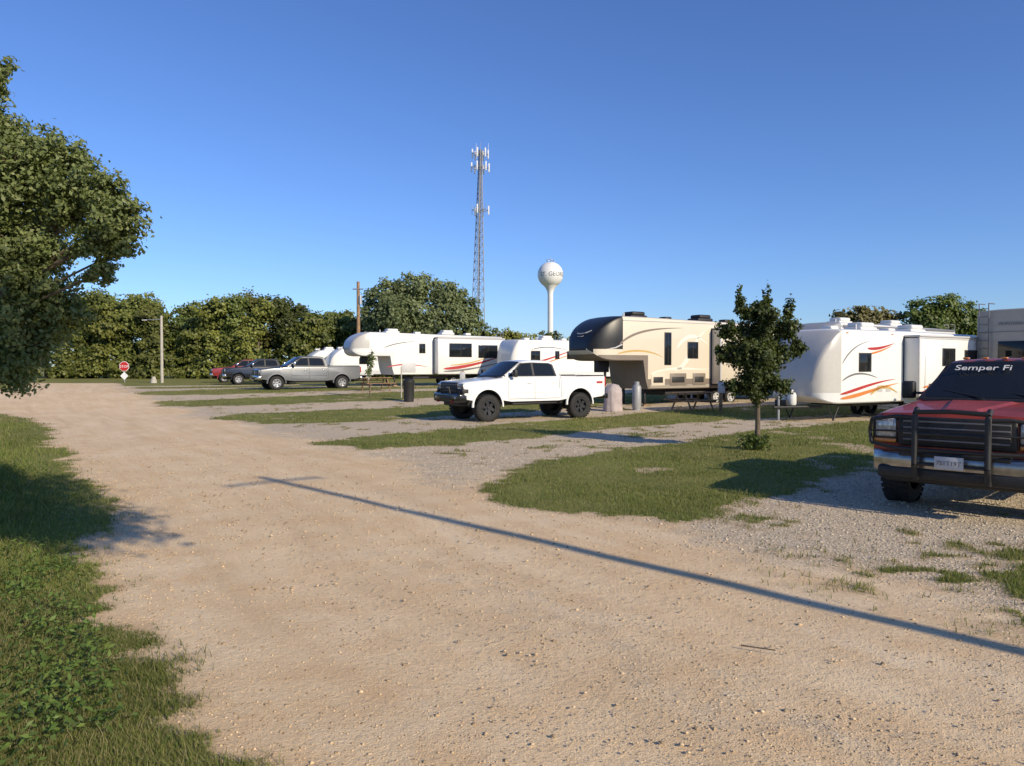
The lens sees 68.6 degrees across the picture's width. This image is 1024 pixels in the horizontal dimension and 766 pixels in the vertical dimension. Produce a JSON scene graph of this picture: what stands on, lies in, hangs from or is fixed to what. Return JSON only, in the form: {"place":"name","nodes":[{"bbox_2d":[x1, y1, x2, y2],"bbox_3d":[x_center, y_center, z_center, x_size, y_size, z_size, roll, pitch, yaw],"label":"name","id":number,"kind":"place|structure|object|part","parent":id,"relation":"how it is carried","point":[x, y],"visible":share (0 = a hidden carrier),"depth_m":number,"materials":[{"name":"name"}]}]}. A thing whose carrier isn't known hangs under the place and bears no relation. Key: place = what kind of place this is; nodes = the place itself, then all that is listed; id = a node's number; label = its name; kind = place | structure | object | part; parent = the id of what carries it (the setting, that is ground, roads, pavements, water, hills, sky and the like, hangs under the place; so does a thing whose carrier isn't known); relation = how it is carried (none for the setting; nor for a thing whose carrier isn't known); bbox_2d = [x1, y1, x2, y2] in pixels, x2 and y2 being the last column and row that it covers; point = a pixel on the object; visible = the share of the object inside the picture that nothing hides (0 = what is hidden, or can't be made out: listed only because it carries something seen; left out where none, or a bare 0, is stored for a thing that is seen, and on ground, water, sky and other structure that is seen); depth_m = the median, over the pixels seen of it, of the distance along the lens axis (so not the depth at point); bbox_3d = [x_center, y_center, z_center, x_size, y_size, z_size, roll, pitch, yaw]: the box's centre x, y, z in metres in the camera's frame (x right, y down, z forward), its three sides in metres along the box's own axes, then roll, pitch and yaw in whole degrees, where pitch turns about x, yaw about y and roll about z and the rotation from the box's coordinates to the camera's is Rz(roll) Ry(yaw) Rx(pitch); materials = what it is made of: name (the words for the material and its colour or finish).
{"place":"outdoors","nodes":[
{"label":"outdoors","id":0,"kind":"place"},
{"bbox_2d":[401,366,401,397],"bbox_3d":[-5.600,-0.043,38.008,0.055,1.600,0.055,1,1,22],"label":"wooden stake","id":1,"kind":"object","parent":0,"point":[401,381],"visible":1,"depth_m":37.98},
{"bbox_2d":[0,367,1023,765],"bbox_3d":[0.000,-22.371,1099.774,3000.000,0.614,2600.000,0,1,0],"label":"ground","id":2,"kind":"structure","parent":0,"point":[120,419],"depth_m":6.33,"materials":[{"name":"beige gravel"}]},
{"bbox_2d":[0,459,137,765],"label":"weeds","id":3,"kind":"object","parent":2,"relation":"on","point":[75,699],"visible":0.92,"depth_m":4.63,"materials":[{"name":"green plant"}]},
{"bbox_2d":[0,55,162,398],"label":"deciduous tree","id":4,"kind":"object","parent":2,"relation":"on","point":[50,191],"visible":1,"depth_m":8.71,"materials":[{"name":"green plant"}]},
{"bbox_2d":[119,362,128,381],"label":"stop sign","id":5,"kind":"object","parent":2,"relation":"on","point":[124,366],"visible":1,"depth_m":63.12,"materials":[{"name":"metal"}]},
{"bbox_2d":[142,316,163,382],"bbox_3d":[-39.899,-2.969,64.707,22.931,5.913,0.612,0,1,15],"label":"utility pole","id":6,"kind":"object","parent":2,"relation":"on","point":[161,353],"visible":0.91,"depth_m":61.88,"materials":[{"name":"metal"}]},
{"bbox_2d":[150,376,156,382],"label":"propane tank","id":7,"kind":"object","parent":2,"relation":"on","point":[153,379],"visible":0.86,"depth_m":61.25,"materials":[{"name":"white metal"}]},
{"bbox_2d":[208,359,254,382],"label":"pickup truck","id":8,"kind":"object","parent":2,"relation":"on","point":[215,373],"visible":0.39,"depth_m":62.38,"materials":[{"name":"red paint"}]},
{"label":"window front","id":9,"kind":"part","parent":8,"relation":"part of","materials":[{"name":"black glass"}]},
{"bbox_2d":[220,358,294,384],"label":"pickup truck","id":10,"kind":"object","parent":2,"relation":"on","point":[237,375],"visible":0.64,"depth_m":56.02,"materials":[{"name":"black paint"}]},
{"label":"window front","id":11,"kind":"part","parent":10,"relation":"part of","materials":[{"name":"black glass"}]},
{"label":"window rear","id":12,"kind":"part","parent":10,"relation":"part of","materials":[{"name":"black glass"}]},
{"bbox_2d":[249,356,362,389],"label":"pickup truck","id":13,"kind":"object","parent":2,"relation":"on","point":[300,369],"visible":0.98,"depth_m":44.76,"materials":[{"name":"silver metal"}]},
{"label":"window front","id":14,"kind":"part","parent":13,"relation":"part of","materials":[{"name":"black glass"}]},
{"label":"window rear","id":15,"kind":"part","parent":13,"relation":"part of","materials":[{"name":"black glass"}]},
{"bbox_2d":[307,347,333,359],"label":"travel trailer","id":16,"kind":"object","parent":2,"relation":"on","point":[324,352],"visible":0.06,"depth_m":70.88,"materials":[{"name":"metal"}]},
{"bbox_2d":[353,281,362,380],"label":"utility pole","id":17,"kind":"object","parent":2,"relation":"on","point":[359,297],"visible":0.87,"depth_m":69.72,"materials":[{"name":"brown wood"}]},
{"bbox_2d":[325,346,393,380],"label":"travel trailer","id":18,"kind":"object","parent":2,"relation":"on","point":[338,356],"visible":0.23,"depth_m":69.16,"materials":[{"name":"metal"}]},
{"bbox_2d":[365,349,376,397],"bbox_3d":[-7.129,-0.400,38.014,0.619,2.624,0.603,1,1,31],"label":"sapling tree","id":19,"kind":"object","parent":2,"relation":"on","point":[371,364],"visible":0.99,"depth_m":37.94,"materials":[{"name":"green plant"}]},
{"bbox_2d":[360,377,393,390],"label":"picnic table","id":20,"kind":"object","parent":2,"relation":"on","point":[371,383],"visible":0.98,"depth_m":42.87,"materials":[{"name":"brown wood"}]},
{"bbox_2d":[403,378,415,401],"bbox_3d":[-4.950,0.329,36.016,0.575,1.130,0.575,-1,2,-37],"label":"trash can","id":21,"kind":"object","parent":2,"relation":"on","point":[408,387],"visible":1,"depth_m":35.80,"materials":[{"name":"black plastic"}]},
{"bbox_2d":[29,285,801,378],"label":"distant trees","id":22,"kind":"object","parent":2,"relation":"on","point":[217,331],"visible":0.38,"depth_m":85.31,"materials":[{"name":"green plant"}]},
{"bbox_2d":[360,270,485,335],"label":"deciduous tree","id":23,"kind":"object","parent":2,"relation":"on","point":[399,304],"visible":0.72,"depth_m":81.83,"materials":[{"name":"green plant"}]},
{"bbox_2d":[343,329,504,385],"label":"fifth wheel trailer","id":24,"kind":"object","parent":2,"relation":"on","point":[442,355],"visible":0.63,"depth_m":51.94,"materials":[{"name":"metal"}]},
{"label":"storage door","id":25,"kind":"part","parent":24,"relation":"part of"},
{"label":"window glass","id":26,"kind":"part","parent":24,"relation":"part of","materials":[{"name":"black glass"}]},
{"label":"window frame","id":27,"kind":"part","parent":24,"relation":"part of","materials":[{"name":"black plastic"}]},
{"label":"window glass","id":28,"kind":"part","parent":24,"relation":"part of","materials":[{"name":"black glass"}]},
{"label":"window frame","id":29,"kind":"part","parent":24,"relation":"part of","materials":[{"name":"black plastic"}]},
{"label":"window glass","id":30,"kind":"part","parent":24,"relation":"part of","materials":[{"name":"black glass"}]},
{"bbox_2d":[460,371,464,378],"bbox_3d":[-2.600,0.005,39.469,0.280,1.300,0.200,0,1,0],"label":"power pedestal","id":31,"kind":"object","parent":2,"relation":"on","point":[462,374],"visible":0.5,"depth_m":39.36,"materials":[{"name":"grey metal"}]},
{"bbox_2d":[471,142,489,322],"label":"cell tower","id":32,"kind":"structure","parent":2,"relation":"on","point":[478,167],"depth_m":179.05,"materials":[{"name":"metal"}]},
{"bbox_2d":[434,360,607,421],"bbox_3d":[0.395,0.218,27.746,6.499,2.194,2.480,-1,1,-31],"label":"pickup truck","id":33,"kind":"object","parent":2,"relation":"on","point":[484,395],"visible":0.98,"depth_m":26.88,"materials":[{"name":"white paint"}]},
{"bbox_3d":[0.304,-0.484,26.697,0.920,0.445,0.164,-1,1,-31],"label":"window front","id":34,"kind":"part","parent":33,"relation":"part of","materials":[{"name":"black glass"}]},
{"bbox_3d":[1.152,-0.495,27.206,0.880,0.445,0.164,-1,1,-31],"label":"window rear","id":35,"kind":"part","parent":33,"relation":"part of","materials":[{"name":"black glass"}]},
{"bbox_2d":[36,437,1023,765],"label":"gravel stones","id":36,"kind":"object","parent":2,"relation":"on","point":[712,527],"visible":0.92,"depth_m":6.95,"materials":[{"name":"beige gravel"}]},
{"bbox_2d":[538,257,562,333],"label":"water tower","id":37,"kind":"structure","parent":2,"relation":"on","point":[550,275],"depth_m":296.60,"materials":[{"name":"metal"}]},
{"bbox_2d":[497,336,610,383],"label":"travel trailer","id":38,"kind":"object","parent":2,"relation":"on","point":[548,348],"visible":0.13,"depth_m":52.14,"materials":[{"name":"metal"}]},
{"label":"window glass","id":39,"kind":"part","parent":38,"relation":"part of","materials":[{"name":"black glass"}]},
{"bbox_2d":[603,384,622,411],"bbox_3d":[4.204,0.602,31.212,0.816,1.150,0.630,0,1,0],"label":"covered barbecue","id":40,"kind":"object","parent":2,"relation":"on","point":[613,402],"visible":0.98,"depth_m":30.99,"materials":[{"name":"beige fabric"}]},
{"bbox_2d":[632,382,640,409],"bbox_3d":[5.250,0.543,31.619,0.380,1.200,0.380,0,1,0],"label":"propane tank","id":41,"kind":"object","parent":2,"relation":"on","point":[636,396],"visible":1,"depth_m":31.47,"materials":[{"name":"metal"}]},
{"bbox_2d":[569,311,773,405],"bbox_3d":[7.849,-1.115,35.268,11.346,4.290,3.088,-1,1,-31],"label":"fifth wheel trailer","id":42,"kind":"object","parent":2,"relation":"on","point":[660,356],"visible":0.59,"depth_m":33.61,"materials":[{"name":"metal"}]},
{"bbox_3d":[6.486,-0.153,33.349,0.800,0.550,0.020,-1,1,-31],"label":"storage door","id":43,"kind":"part","parent":42,"relation":"part of","materials":[{"name":"metal"}]},
{"bbox_3d":[6.979,-1.534,33.616,0.420,1.470,0.028,-1,1,-31],"label":"window frame","id":44,"kind":"part","parent":42,"relation":"part of","materials":[{"name":"black plastic"}]},
{"bbox_3d":[6.980,-1.534,33.613,0.350,1.400,0.034,-1,1,-31],"label":"window glass","id":45,"kind":"part","parent":42,"relation":"part of","materials":[{"name":"black glass"}]},
{"bbox_3d":[7.515,-0.166,33.967,1.000,0.550,0.020,-1,1,-31],"label":"storage door","id":46,"kind":"part","parent":42,"relation":"part of","materials":[{"name":"brown metal"}]},
{"bbox_3d":[8.286,-1.501,34.402,0.670,0.770,0.028,-1,1,-31],"label":"window frame","id":47,"kind":"part","parent":42,"relation":"part of","materials":[{"name":"black plastic"}]},
{"bbox_3d":[8.287,-1.501,34.399,0.600,0.700,0.034,-1,1,-31],"label":"window glass","id":48,"kind":"part","parent":42,"relation":"part of","materials":[{"name":"black glass"}]},
{"bbox_3d":[8.629,-0.181,34.636,0.800,0.550,0.020,-1,1,-31],"label":"storage door","id":49,"kind":"part","parent":42,"relation":"part of","materials":[{"name":"metal"}]},
{"bbox_2d":[663,391,718,411],"bbox_3d":[7.600,0.771,31.624,1.800,0.779,1.620,-1,1,-29],"label":"picnic table","id":50,"kind":"object","parent":2,"relation":"on","point":[695,400],"visible":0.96,"depth_m":31.44,"materials":[{"name":"brown wood"}]},
{"bbox_2d":[718,381,724,412],"bbox_3d":[8.400,0.556,30.179,0.280,1.300,0.200,0,1,0],"label":"power pedestal","id":51,"kind":"object","parent":2,"relation":"on","point":[721,390],"visible":0.84,"depth_m":30.16,"materials":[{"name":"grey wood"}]},
{"bbox_2d":[733,434,775,450],"bbox_3d":[5.511,1.349,17.082,0.924,0.388,0.827,0,1,0],"label":"weed clump","id":52,"kind":"object","parent":2,"relation":"on","point":[750,442],"visible":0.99,"depth_m":16.96,"materials":[{"name":"green plant"}]},
{"bbox_2d":[741,644,774,650],"bbox_3d":[1.650,1.778,5.041,0.224,0.014,0.012,1,1,26],"label":"twig","id":53,"kind":"object","parent":2,"relation":"on","point":[757,647],"visible":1,"depth_m":5.04,"materials":[{"name":"brown wood"}]},
{"bbox_2d":[714,283,809,441],"bbox_3d":[5.668,-0.336,17.099,1.786,4.026,1.754,1,2,39],"label":"young tree","id":54,"kind":"object","parent":2,"relation":"on","point":[758,356],"visible":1,"depth_m":16.93,"materials":[{"name":"green plant"}]},
{"bbox_2d":[829,305,906,324],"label":"deciduous tree","id":55,"kind":"object","parent":2,"relation":"on","point":[867,314],"visible":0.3,"depth_m":80.83,"materials":[{"name":"green plant"}]},
{"bbox_2d":[772,322,976,420],"bbox_3d":[13.868,-0.494,28.366,11.059,3.550,3.050,-1,1,-31],"label":"travel trailer","id":56,"kind":"object","parent":2,"relation":"on","point":[860,367],"visible":0.63,"depth_m":26.69,"materials":[{"name":"white painted fiberglass"},{"name":"tinted glass"},{"name":"rubber"}]},
{"bbox_3d":[12.425,-0.727,26.422,0.720,0.670,0.028,-1,1,-31],"label":"window frame","id":57,"kind":"part","parent":56,"relation":"part of","materials":[{"name":"black plastic"}]},
{"bbox_3d":[12.427,-0.727,26.419,0.650,0.600,0.034,-1,1,-31],"label":"window glass","id":58,"kind":"part","parent":56,"relation":"part of","materials":[{"name":"black glass"}]},
{"bbox_2d":[793,317,954,333],"bbox_3d":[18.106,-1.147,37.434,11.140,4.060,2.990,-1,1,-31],"label":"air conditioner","id":59,"kind":"object","parent":56,"relation":"on","point":[841,322],"visible":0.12,"depth_m":36.09,"materials":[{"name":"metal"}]},
{"bbox_3d":[16.346,-0.963,28.096,0.870,0.670,0.028,-1,1,-31],"label":"window frame","id":60,"kind":"part","parent":56,"relation":"part of","materials":[{"name":"black plastic"}]},
{"bbox_3d":[16.347,-0.963,28.093,0.800,0.600,0.034,-1,1,-31],"label":"window glass","id":61,"kind":"part","parent":56,"relation":"part of","materials":[{"name":"black glass"}]},
{"bbox_3d":[17.847,-0.908,28.996,1.300,0.650,0.034,-1,1,-31],"label":"window glass","id":62,"kind":"part","parent":56,"relation":"part of","materials":[{"name":"black glass"}]},
{"bbox_2d":[899,293,985,335],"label":"deciduous tree","id":63,"kind":"object","parent":2,"relation":"on","point":[940,314],"visible":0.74,"depth_m":78.28,"materials":[{"name":"green plant"}]},
{"bbox_2d":[868,356,1023,502],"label":"pickup truck","id":64,"kind":"object","parent":2,"relation":"on","point":[959,423],"visible":1,"depth_m":9.53,"materials":[{"name":"red paint"}]},
{"bbox_2d":[977,303,1023,358],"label":"fifth wheel trailer","id":65,"kind":"object","parent":2,"relation":"on","point":[1000,333],"visible":0.43,"depth_m":28.28,"materials":[{"name":"metal"}]},
{"bbox_3d":[18.653,-1.183,27.838,0.013,0.750,1.200,-1,1,-31],"label":"rear window","id":66,"kind":"part","parent":65,"relation":"part of","materials":[{"name":"black glass"}]},
{"bbox_2d":[0,383,1023,544],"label":"grass","id":67,"kind":"structure","parent":0,"point":[12,507],"depth_m":14.21,"materials":[{"name":"green plant"}]},
{"bbox_2d":[0,532,1023,765],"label":"grass","id":68,"kind":"structure","parent":0,"point":[77,757],"depth_m":4.66,"materials":[{"name":"green plant"}]},
{"bbox_2d":[0,0,1023,366],"label":"sky","id":69,"kind":"structure","parent":0,"point":[669,157],"materials":[{"name":"blue"}]}
]}

